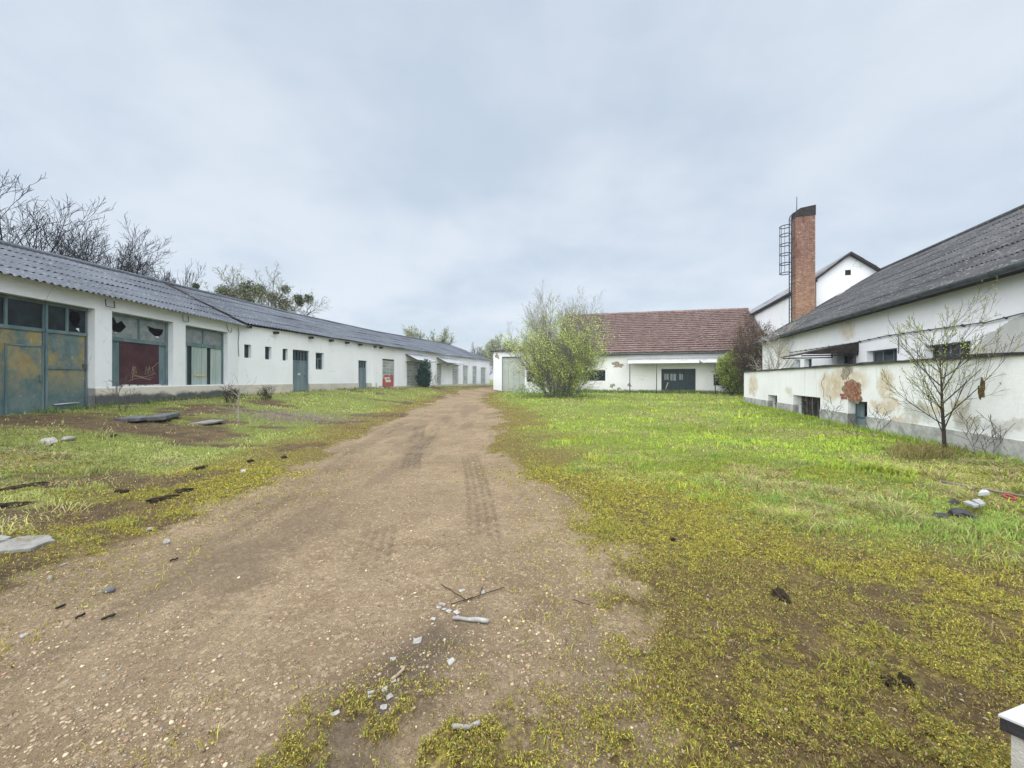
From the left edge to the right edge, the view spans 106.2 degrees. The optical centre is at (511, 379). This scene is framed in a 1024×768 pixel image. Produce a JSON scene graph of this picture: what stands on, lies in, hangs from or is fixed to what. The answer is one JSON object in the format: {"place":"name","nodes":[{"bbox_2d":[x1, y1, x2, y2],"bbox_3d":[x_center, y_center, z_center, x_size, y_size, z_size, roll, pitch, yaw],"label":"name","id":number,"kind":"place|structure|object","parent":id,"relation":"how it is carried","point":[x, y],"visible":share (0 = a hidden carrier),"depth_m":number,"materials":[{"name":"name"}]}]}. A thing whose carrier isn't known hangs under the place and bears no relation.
{"place":"outdoors","nodes":[
{"label":"outdoors","id":0,"kind":"place"},
{"bbox_2d":[32,386,392,413],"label":"tall grass","id":1,"kind":"structure","parent":0,"point":[94,407],"depth_m":12.63,"materials":[{"name":"green plant"}]},
{"bbox_2d":[0,387,664,767],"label":"dirt track","id":2,"kind":"structure","parent":0,"point":[414,439],"depth_m":2.39,"materials":[{"name":"soil"}]},
{"bbox_2d":[19,633,28,638],"bbox_3d":[-2.878,1.515,2.268,0.029,0.026,0.035,0,0,-8],"label":"stone","id":3,"kind":"object","parent":2,"relation":"on","point":[23,635],"visible":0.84,"depth_m":2.26,"materials":[{"name":"white stone"}]},
{"bbox_2d":[102,586,114,592],"bbox_3d":[-2.891,1.512,2.759,0.099,0.044,0.057,-3,2,11],"label":"lump","id":4,"kind":"object","parent":2,"relation":"on","point":[111,589],"visible":0.98,"depth_m":2.74,"materials":[{"name":"grey stone"}]},
{"bbox_2d":[101,613,115,619],"bbox_3d":[-2.558,1.504,2.437,0.019,0.019,0.066,0,0,30],"label":"dark stick","id":5,"kind":"object","parent":2,"relation":"on","point":[110,615],"visible":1,"depth_m":2.44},
{"bbox_2d":[330,709,339,715],"bbox_3d":[-0.798,1.504,1.728,0.045,0.010,0.020,0,0,-32],"label":"tile chip","id":6,"kind":"object","parent":2,"relation":"on","point":[336,712],"visible":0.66,"depth_m":1.73,"materials":[{"name":"white ceramic"}]},
{"bbox_2d":[380,704,386,709],"bbox_3d":[-0.593,1.513,1.774,0.032,0.010,0.024,0,0,-15],"label":"tile chip","id":7,"kind":"object","parent":2,"relation":"on","point":[383,706],"visible":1,"depth_m":1.77,"materials":[{"name":"white tile"}]},
{"bbox_2d":[386,693,393,699],"bbox_3d":[-0.585,1.512,1.834,0.035,0.011,0.024,0,0,-41],"label":"tile chip","id":8,"kind":"object","parent":2,"relation":"on","point":[388,696],"visible":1,"depth_m":1.83,"materials":[{"name":"white tile"}]},
{"bbox_2d":[391,666,405,679],"bbox_3d":[-0.576,1.496,1.954,0.021,0.023,0.095,0,0,27],"label":"wood splinter","id":9,"kind":"object","parent":2,"relation":"on","point":[398,673],"visible":1,"depth_m":1.95,"materials":[{"name":"beige wood"}]},
{"bbox_2d":[413,636,421,643],"bbox_3d":[-0.547,1.511,2.226,0.050,0.014,0.042,0,0,-12],"label":"tile chip","id":10,"kind":"object","parent":2,"relation":"on","point":[417,640],"visible":1,"depth_m":2.22,"materials":[{"name":"white tile"}]},
{"bbox_2d":[447,657,454,664],"bbox_3d":[-0.326,1.508,2.053,0.036,0.013,0.047,0,0,41],"label":"tile chip","id":11,"kind":"object","parent":2,"relation":"on","point":[451,661],"visible":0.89,"depth_m":2.05,"materials":[{"name":"white tile"}]},
{"bbox_2d":[452,719,480,730],"bbox_3d":[-0.195,1.474,1.636,0.122,0.042,0.022,0,0,-16],"label":"strip","id":12,"kind":"object","parent":2,"relation":"on","point":[467,727],"visible":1,"depth_m":1.63,"materials":[{"name":"plastic"}]},
{"bbox_2d":[453,616,488,623],"bbox_3d":[-0.258,1.506,2.413,0.230,0.034,0.030,0,0,8],"label":"plaster strip","id":13,"kind":"object","parent":2,"relation":"on","point":[477,619],"visible":1,"depth_m":2.40,"materials":[{"name":"white paint"}]},
{"bbox_2d":[463,587,504,600],"bbox_3d":[-0.194,1.509,2.702,0.329,0.009,0.008,0,0,-31],"label":"twig","id":14,"kind":"object","parent":2,"relation":"on","point":[483,593],"visible":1,"depth_m":2.70,"materials":[{"name":"brown wood"}]},
{"bbox_2d":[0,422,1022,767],"bbox_3d":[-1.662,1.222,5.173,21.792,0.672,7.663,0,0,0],"label":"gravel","id":15,"kind":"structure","parent":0,"point":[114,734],"depth_m":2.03,"materials":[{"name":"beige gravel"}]},
{"bbox_2d":[0,380,1023,767],"bbox_3d":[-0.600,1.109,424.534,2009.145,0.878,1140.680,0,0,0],"label":"ground","id":16,"kind":"structure","parent":0,"point":[342,432],"depth_m":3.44,"materials":[{"name":"green plant"}]},
{"bbox_2d":[0,535,10,542],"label":"lump","id":17,"kind":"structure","parent":16,"relation":"on","point":[3,538],"depth_m":3.55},
{"bbox_2d":[0,501,35,508],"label":"soil clod","id":18,"kind":"object","parent":16,"relation":"on","point":[4,505],"visible":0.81,"depth_m":4.40,"materials":[{"name":"brown soil"}]},
{"bbox_2d":[0,481,48,491],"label":"soil clod","id":19,"kind":"object","parent":16,"relation":"on","point":[21,486],"visible":0.77,"depth_m":5.03,"materials":[{"name":"brown soil"}]},
{"bbox_2d":[0,535,54,553],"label":"concrete slab","id":20,"kind":"object","parent":16,"relation":"on","point":[25,544],"depth_m":3.42,"materials":[{"name":"grey concrete"}]},
{"bbox_2d":[40,437,57,444],"bbox_3d":[-8.794,1.181,7.286,0.445,0.138,0.250,7,8,41],"label":"plaster lump","id":21,"kind":"object","parent":16,"relation":"on","point":[54,439],"visible":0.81,"depth_m":7.24,"materials":[{"name":"white paint"}]},
{"bbox_2d":[0,169,114,263],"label":"bare tree","id":22,"kind":"object","parent":16,"relation":"on","point":[29,227],"visible":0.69,"depth_m":19.04,"materials":[{"name":"grey plant"}]},
{"bbox_2d":[60,436,75,440],"bbox_3d":[-8.792,1.184,7.615,0.182,0.108,0.277,-6,2,-19],"label":"plaster lump","id":23,"kind":"object","parent":16,"relation":"on","point":[68,438],"visible":0.92,"depth_m":7.56,"materials":[{"name":"paint"}]},
{"bbox_2d":[0,214,176,328],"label":"bare tree","id":24,"kind":"object","parent":16,"relation":"on","point":[118,263],"visible":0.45,"depth_m":23.20,"materials":[{"name":"grey plant"}]},
{"bbox_2d":[34,214,175,282],"bbox_3d":[-25.294,-4.486,24.155,6.922,11.024,6.933,0,0,0],"label":"bare tree","id":25,"kind":"object","parent":16,"relation":"on","point":[139,261],"visible":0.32,"depth_m":23.65,"materials":[{"name":"brown plant"}]},
{"bbox_2d":[103,366,140,411],"bbox_3d":[-11.436,0.336,11.172,0.994,1.442,0.838,0,0,0],"label":"dry weed","id":26,"kind":"object","parent":16,"relation":"on","point":[128,396],"visible":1,"depth_m":11.34,"materials":[{"name":"brown plant"}]},
{"bbox_2d":[115,488,130,492],"bbox_3d":[-5.124,1.476,5.055,0.252,0.072,0.116,-1,-4,13],"label":"soil clod","id":27,"kind":"object","parent":16,"relation":"on","point":[119,490],"visible":0.84,"depth_m":5.03,"materials":[{"name":"brown soil"}]},
{"bbox_2d":[114,415,155,421],"bbox_3d":[-10.003,1.040,10.230,0.888,0.118,0.814,0,0,0],"label":"bitumen sheet","id":28,"kind":"object","parent":16,"relation":"on","point":[135,418],"visible":0.84,"depth_m":9.95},
{"bbox_2d":[142,412,179,421],"bbox_3d":[-9.742,1.042,10.709,0.511,0.151,1.321,0,0,-27],"label":"bitumen sheet","id":29,"kind":"object","parent":16,"relation":"on","point":[161,416],"visible":0.92,"depth_m":10.30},
{"bbox_2d":[146,494,179,502],"bbox_3d":[-4.359,1.497,4.829,0.123,0.076,0.352,-5,-5,41],"label":"soil clod","id":30,"kind":"object","parent":16,"relation":"on","point":[160,498],"visible":0.84,"depth_m":4.78,"materials":[{"name":"brown soil"}]},
{"bbox_2d":[129,252,205,288],"bbox_3d":[-24.948,-3.988,27.215,3.992,10.023,4.522,0,0,0],"label":"bare tree","id":31,"kind":"object","parent":16,"relation":"on","point":[186,275],"visible":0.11,"depth_m":28.25,"materials":[{"name":"brown plant"}]},
{"bbox_2d":[174,488,200,492],"bbox_3d":[-4.330,1.486,5.129,0.298,0.075,0.121,4,-5,-31],"label":"soil clod","id":32,"kind":"object","parent":16,"relation":"on","point":[184,490],"visible":0.7,"depth_m":5.09,"materials":[{"name":"brown soil"}]},
{"bbox_2d":[194,465,207,469],"bbox_3d":[-5.165,1.477,6.393,0.148,0.081,0.292,-4,-3,-2],"label":"soil clod","id":33,"kind":"object","parent":16,"relation":"on","point":[199,467],"visible":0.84,"depth_m":6.34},
{"bbox_2d":[189,420,224,424],"bbox_3d":[-8.708,1.232,11.068,0.561,0.073,0.863,0,0,0],"label":"grey board","id":34,"kind":"object","parent":16,"relation":"on","point":[207,422],"visible":0.89,"depth_m":10.88,"materials":[{"name":"wood"}]},
{"bbox_2d":[220,379,241,402],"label":"dry weed","id":35,"kind":"object","parent":16,"relation":"on","point":[227,395],"visible":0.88,"depth_m":15.17,"materials":[{"name":"brown plant"}]},
{"bbox_2d":[225,375,256,421],"bbox_3d":[-8.396,0.612,11.793,0.787,1.603,0.656,0,0,0],"label":"bare sapling","id":36,"kind":"object","parent":16,"relation":"on","point":[237,410],"visible":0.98,"depth_m":11.87,"materials":[{"name":"brown plant"}]},
{"bbox_2d":[0,240,490,414],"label":"long workshop","id":37,"kind":"structure","parent":16,"relation":"on","point":[203,343],"depth_m":14.92,"materials":[{"name":"white paint"}]},
{"bbox_2d":[0,294,44,414],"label":"sliding door","id":38,"kind":"structure","parent":37,"relation":"in","point":[21,347],"depth_m":10.13,"materials":[{"name":"green paint"}]},
{"bbox_2d":[0,297,87,411],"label":"sliding door","id":39,"kind":"structure","parent":37,"relation":"in","point":[65,347],"depth_m":11.04,"materials":[{"name":"green paint"}]},
{"bbox_2d":[293,350,307,391],"bbox_3d":[-12.452,-0.444,22.524,0.080,2.510,1.265,0,0,13],"label":"plank door","id":40,"kind":"structure","parent":37,"relation":"in","point":[300,357],"depth_m":22.60,"materials":[{"name":"blue paint"}]},
{"bbox_2d":[316,353,321,369],"bbox_3d":[-12.138,-1.121,24.000,0.070,1.047,0.695,0,0,13],"label":"window","id":41,"kind":"structure","parent":37,"relation":"in","point":[318,355],"depth_m":24.12,"materials":[{"name":"teal glass"}]},
{"bbox_2d":[358,360,365,388],"bbox_3d":[-11.088,-0.274,28.270,0.080,2.193,1.029,0,0,13],"label":"plank door","id":42,"kind":"structure","parent":37,"relation":"in","point":[361,364],"depth_m":28.39,"materials":[{"name":"blue paint"}]},
{"bbox_2d":[407,361,418,385],"bbox_3d":[-9.139,-0.490,35.293,0.270,2.245,2.139,0,0,18],"label":"door","id":43,"kind":"structure","parent":37,"relation":"in","point":[412,367],"depth_m":35.25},
{"bbox_2d":[437,363,442,385],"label":"glass block window","id":44,"kind":"structure","parent":37,"relation":"in","point":[438,366],"depth_m":40.27,"materials":[{"name":"grey glass"}]},
{"bbox_2d":[453,365,458,385],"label":"glass block window","id":45,"kind":"structure","parent":37,"relation":"in","point":[455,368],"depth_m":43.84,"materials":[{"name":"grey glass"}]},
{"bbox_2d":[463,366,468,385],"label":"glass block window","id":46,"kind":"structure","parent":37,"relation":"in","point":[464,367],"depth_m":46.19,"materials":[{"name":"grey glass"}]},
{"bbox_2d":[473,366,475,383],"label":"glass block window","id":47,"kind":"structure","parent":37,"relation":"in","point":[474,368],"depth_m":49.00,"materials":[{"name":"grey glass"}]},
{"bbox_2d":[481,367,485,384],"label":"glass block window","id":48,"kind":"structure","parent":37,"relation":"in","point":[482,369],"depth_m":51.55,"materials":[{"name":"grey glass"}]},
{"bbox_2d":[191,263,330,316],"bbox_3d":[-24.814,-5.006,37.495,11.457,12.105,10.919,0,0,26],"label":"mistletoe tree","id":49,"kind":"object","parent":16,"relation":"on","point":[247,292],"visible":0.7,"depth_m":36.40,"materials":[{"name":"green plant"}]},
{"bbox_2d":[256,385,274,399],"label":"dry weed","id":50,"kind":"object","parent":16,"relation":"on","point":[263,393],"visible":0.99,"depth_m":17.59,"materials":[{"name":"brown plant"}]},
{"bbox_2d":[165,402,401,429],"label":"purple flowers","id":51,"kind":"object","parent":16,"relation":"on","point":[301,418],"visible":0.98,"depth_m":13.22,"materials":[{"name":"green plant"}]},
{"bbox_2d":[402,325,435,340],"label":"distant tree","id":52,"kind":"object","parent":16,"relation":"on","point":[407,332],"visible":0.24,"depth_m":70.49,"materials":[{"name":"green plant"}]},
{"bbox_2d":[415,358,432,386],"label":"ivy bush","id":53,"kind":"object","parent":16,"relation":"on","point":[423,377],"visible":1,"depth_m":34.85,"materials":[{"name":"green plant"}]},
{"bbox_2d":[430,325,456,353],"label":"distant tree","id":54,"kind":"object","parent":16,"relation":"on","point":[444,336],"visible":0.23,"depth_m":73.19,"materials":[{"name":"green plant"}]},
{"bbox_2d":[469,341,482,355],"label":"distant tree","id":55,"kind":"object","parent":16,"relation":"on","point":[477,352],"visible":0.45,"depth_m":94.62,"materials":[{"name":"grey plant"}]},
{"bbox_2d":[477,340,492,374],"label":"distant tree","id":56,"kind":"object","parent":16,"relation":"on","point":[485,353],"visible":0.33,"depth_m":99.99,"materials":[{"name":"green plant"}]},
{"bbox_2d":[485,333,507,366],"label":"distant tree","id":57,"kind":"object","parent":16,"relation":"on","point":[492,348],"visible":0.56,"depth_m":91.55,"materials":[{"name":"green plant"}]},
{"bbox_2d":[0,452,1023,767],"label":"moss","id":58,"kind":"object","parent":16,"relation":"on","point":[958,748],"visible":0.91,"depth_m":2.19,"materials":[{"name":"green plant"}]},
{"bbox_2d":[504,336,520,349],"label":"distant tree","id":59,"kind":"object","parent":16,"relation":"on","point":[508,348],"visible":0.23,"depth_m":95.35,"materials":[{"name":"green plant"}]},
{"bbox_2d":[490,350,556,392],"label":"flat roofed garage","id":60,"kind":"structure","parent":16,"relation":"on","point":[504,377],"depth_m":43.85,"materials":[{"name":"white paint"}]},
{"bbox_2d":[502,356,524,391],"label":"garage door","id":61,"kind":"structure","parent":60,"relation":"in","point":[509,379],"depth_m":43.71,"materials":[{"name":"metal"}]},
{"bbox_2d":[495,280,620,397],"bbox_3d":[3.939,-3.158,31.574,9.648,9.575,10.441,0,0,23],"label":"spring shrub","id":62,"kind":"object","parent":16,"relation":"on","point":[570,363],"visible":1,"depth_m":30.15,"materials":[{"name":"green plant"}]},
{"bbox_2d":[560,308,762,393],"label":"tile roofed store","id":63,"kind":"structure","parent":16,"relation":"on","point":[678,350],"depth_m":42.52,"materials":[{"name":"paint"}]},
{"bbox_2d":[586,370,604,380],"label":"window","id":64,"kind":"structure","parent":63,"relation":"in","point":[601,377],"depth_m":43.35,"materials":[{"name":"black glass"}]},
{"bbox_2d":[661,369,695,391],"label":"double door","id":65,"kind":"structure","parent":63,"relation":"in","point":[675,379],"depth_m":40.84,"materials":[{"name":"teal paint"}]},
{"bbox_2d":[714,375,720,385],"bbox_3d":[21.657,0.082,39.622,1.663,1.148,0.100,0,0,17],"label":"window","id":66,"kind":"structure","parent":63,"relation":"in","point":[717,384],"depth_m":39.77,"materials":[{"name":"black glass"}]},
{"bbox_2d":[711,348,749,394],"bbox_3d":[20.390,-0.530,35.599,4.557,4.714,3.277,0,0,-36],"label":"evergreen bush","id":67,"kind":"object","parent":16,"relation":"on","point":[728,379],"visible":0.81,"depth_m":34.99,"materials":[{"name":"green plant"}]},
{"bbox_2d":[716,740,748,752],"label":"twig","id":68,"kind":"object","parent":16,"relation":"on","point":[736,744],"visible":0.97,"depth_m":1.57,"materials":[{"name":"brown wood"}]},
{"bbox_2d":[540,406,934,508],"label":"grass tufts","id":69,"kind":"object","parent":16,"relation":"on","point":[716,456],"visible":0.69,"depth_m":6.19,"materials":[{"name":"green plant"}]},
{"bbox_2d":[723,308,777,387],"bbox_3d":[22.241,-2.300,33.092,6.890,7.862,6.284,0,0,-45],"label":"bramble","id":70,"kind":"object","parent":16,"relation":"on","point":[746,362],"visible":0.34,"depth_m":33.37,"materials":[{"name":"brown plant"}]},
{"bbox_2d":[757,637,784,641],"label":"twig","id":71,"kind":"object","parent":16,"relation":"on","point":[771,639],"visible":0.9,"depth_m":2.20,"materials":[{"name":"brown wood"}]},
{"bbox_2d":[750,314,805,369],"bbox_3d":[17.820,-1.236,25.685,3.705,5.758,3.722,0,0,33],"label":"pale bare tree","id":72,"kind":"object","parent":16,"relation":"on","point":[778,353],"visible":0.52,"depth_m":25.32,"materials":[{"name":"brown plant"}]},
{"bbox_2d":[770,587,790,603],"bbox_3d":[1.847,1.480,2.644,0.110,0.068,0.188,-2,-3,7],"label":"soil clod","id":73,"kind":"object","parent":16,"relation":"on","point":[779,593],"visible":0.93,"depth_m":2.62,"materials":[{"name":"brown soil"}]},
{"bbox_2d":[779,197,815,321],"bbox_3d":[22.012,-6.200,29.829,2.225,16.000,1.060,0,0,17],"label":"brick chimney","id":74,"kind":"object","parent":16,"relation":"on","point":[802,253],"visible":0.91,"depth_m":29.29,"materials":[{"name":"brick"}]},
{"bbox_2d":[743,251,881,348],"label":"tall gabled block","id":75,"kind":"structure","parent":16,"relation":"on","point":[842,274],"depth_m":29.33,"materials":[{"name":"white paint"}]},
{"bbox_2d":[799,395,843,423],"bbox_3d":[9.873,1.074,12.282,0.571,1.163,1.200,0,0,-35],"label":"dry weed","id":76,"kind":"object","parent":16,"relation":"on","point":[824,407],"visible":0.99,"depth_m":12.20,"materials":[{"name":"brown plant"}]},
{"bbox_2d":[846,404,892,441],"bbox_3d":[8.133,1.072,8.728,0.989,1.014,0.510,0,0,16],"label":"dry weed","id":77,"kind":"object","parent":16,"relation":"on","point":[866,423],"visible":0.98,"depth_m":8.73,"materials":[{"name":"brown plant"}]},
{"bbox_2d":[735,401,1023,466],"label":"tall grass","id":78,"kind":"structure","parent":16,"relation":"on","point":[776,409],"depth_m":10.20,"materials":[{"name":"green plant"}]},
{"bbox_2d":[743,352,1023,462],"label":"basement annex","id":79,"kind":"object","parent":16,"relation":"on","point":[851,389],"visible":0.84,"depth_m":9.45,"materials":[{"name":"paint"}]},
{"bbox_2d":[801,396,819,416],"bbox_3d":[11.887,1.158,15.034,0.090,0.981,2.487,0,0,17],"label":"basement window","id":80,"kind":"structure","parent":79,"relation":"in","point":[816,406],"depth_m":15.56,"materials":[{"name":"black glass"}]},
{"bbox_2d":[855,402,865,427],"bbox_3d":[10.675,1.121,11.585,0.070,0.919,1.045,0,0,17],"label":"basement window","id":81,"kind":"structure","parent":79,"relation":"in","point":[859,408],"depth_m":11.87,"materials":[{"name":"glass"}]},
{"bbox_2d":[875,674,900,687],"bbox_3d":[1.848,1.493,1.889,0.104,0.067,0.060,0,0,26],"label":"soil clod","id":82,"kind":"object","parent":16,"relation":"on","point":[892,680],"visible":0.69,"depth_m":1.88,"materials":[{"name":"brown soil"}]},
{"bbox_2d":[753,204,1023,412],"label":"warehouse","id":83,"kind":"structure","parent":16,"relation":"on","point":[851,325],"depth_m":15.20,"materials":[{"name":"paint"}]},
{"bbox_2d":[844,353,855,363],"bbox_3d":[16.441,-1.101,18.473,0.070,1.242,1.702,0,0,17],"label":"loading door","id":84,"kind":"structure","parent":83,"relation":"in","point":[851,359],"depth_m":18.74,"materials":[{"name":"paint"}]},
{"bbox_2d":[873,349,896,361],"bbox_3d":[15.574,-0.852,15.890,0.070,0.745,2.046,0,0,17],"label":"window","id":85,"kind":"structure","parent":83,"relation":"in","point":[891,354],"depth_m":16.10,"materials":[{"name":"grey glass"}]},
{"bbox_2d":[933,341,970,357],"bbox_3d":[14.531,-0.829,12.579,0.070,0.699,1.959,0,0,17],"label":"window","id":86,"kind":"structure","parent":83,"relation":"in","point":[958,350],"depth_m":12.73,"materials":[{"name":"grey glass"}]},
{"bbox_2d":[897,672,914,689],"bbox_3d":[1.917,1.470,1.864,0.060,0.063,0.095,0,0,27],"label":"soil clod","id":87,"kind":"object","parent":16,"relation":"on","point":[905,680],"visible":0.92,"depth_m":1.85,"materials":[{"name":"brown soil"}]},
{"bbox_2d":[877,438,967,463],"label":"tall grass","id":88,"kind":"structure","parent":16,"relation":"on","point":[933,450],"depth_m":7.23,"materials":[{"name":"green plant"}]},
{"bbox_2d":[933,512,949,518],"bbox_3d":[4.549,1.451,4.076,0.167,0.087,0.110,0,0,-36],"label":"slate board","id":89,"kind":"object","parent":16,"relation":"on","point":[943,515],"visible":0.68,"depth_m":4.04,"materials":[{"name":"black stone"}]},
{"bbox_2d":[880,274,1023,448],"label":"sapling","id":90,"kind":"object","parent":16,"relation":"on","point":[942,385],"visible":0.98,"depth_m":7.78,"materials":[{"name":"brown plant"}]},
{"bbox_2d":[948,498,958,504],"bbox_3d":[5.187,1.454,4.517,0.237,0.095,0.070,-2,0,-28],"label":"black plastic bag","id":91,"kind":"object","parent":16,"relation":"on","point":[952,501],"visible":0.75,"depth_m":4.50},
{"bbox_2d":[947,507,983,519],"bbox_3d":[4.843,1.468,4.122,0.230,0.148,0.219,3,0,1],"label":"black plastic bag","id":92,"kind":"object","parent":16,"relation":"on","point":[958,511],"visible":0.64,"depth_m":4.09,"materials":[{"name":"black plastic"}]},
{"bbox_2d":[963,500,978,507],"bbox_3d":[5.110,1.390,4.278,0.060,0.063,0.368,0,0,36],"label":"slate board","id":93,"kind":"object","parent":16,"relation":"on","point":[971,504],"visible":1,"depth_m":4.24,"materials":[{"name":"grey stone"}]},
{"bbox_2d":[972,499,985,505],"bbox_3d":[5.234,1.384,4.312,0.071,0.060,0.396,0,0,44],"label":"slate board","id":94,"kind":"object","parent":16,"relation":"on","point":[980,502],"visible":0.93,"depth_m":4.28,"materials":[{"name":"grey stone"}]},
{"bbox_2d":[940,480,1023,496],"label":"plank","id":95,"kind":"object","parent":16,"relation":"on","point":[996,491],"visible":0.8,"depth_m":4.93,"materials":[{"name":"brown wood"}]},
{"bbox_2d":[953,409,1014,457],"bbox_3d":[8.847,1.085,7.127,0.965,1.055,0.651,0,0,39],"label":"dry weed","id":96,"kind":"object","parent":16,"relation":"on","point":[1000,438],"visible":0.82,"depth_m":7.21,"materials":[{"name":"grey plant"}]},
{"bbox_2d":[978,490,989,495],"bbox_3d":[5.679,1.369,4.620,0.354,0.064,0.077,0,0,-36],"label":"white box lid","id":97,"kind":"object","parent":16,"relation":"on","point":[984,493],"visible":1,"depth_m":4.57,"materials":[{"name":"white plastic"}]},
{"bbox_2d":[1002,494,1016,500],"bbox_3d":[5.856,1.388,4.525,0.125,0.055,0.105,0,0,0],"label":"red ring","id":98,"kind":"object","parent":16,"relation":"on","point":[1013,498],"visible":0.97,"depth_m":4.52,"materials":[{"name":"plastic"}]},
{"bbox_2d":[998,704,1023,767],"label":"boundary pillar","id":99,"kind":"structure","parent":16,"relation":"on","point":[1012,721],"depth_m":0.91,"materials":[{"name":"concrete"}]},
{"bbox_2d":[0,385,1023,475],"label":"grass","id":100,"kind":"structure","parent":0,"point":[850,437],"depth_m":9.69,"materials":[{"name":"green plant"}]},
{"bbox_2d":[0,0,1023,379],"label":"sky","id":101,"kind":"structure","parent":0,"point":[426,165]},
{"bbox_2d":[574,388,743,393],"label":"tall grass","id":102,"kind":"structure","parent":0,"point":[682,391],"depth_m":40.58,"materials":[{"name":"green plant"}]}
]}

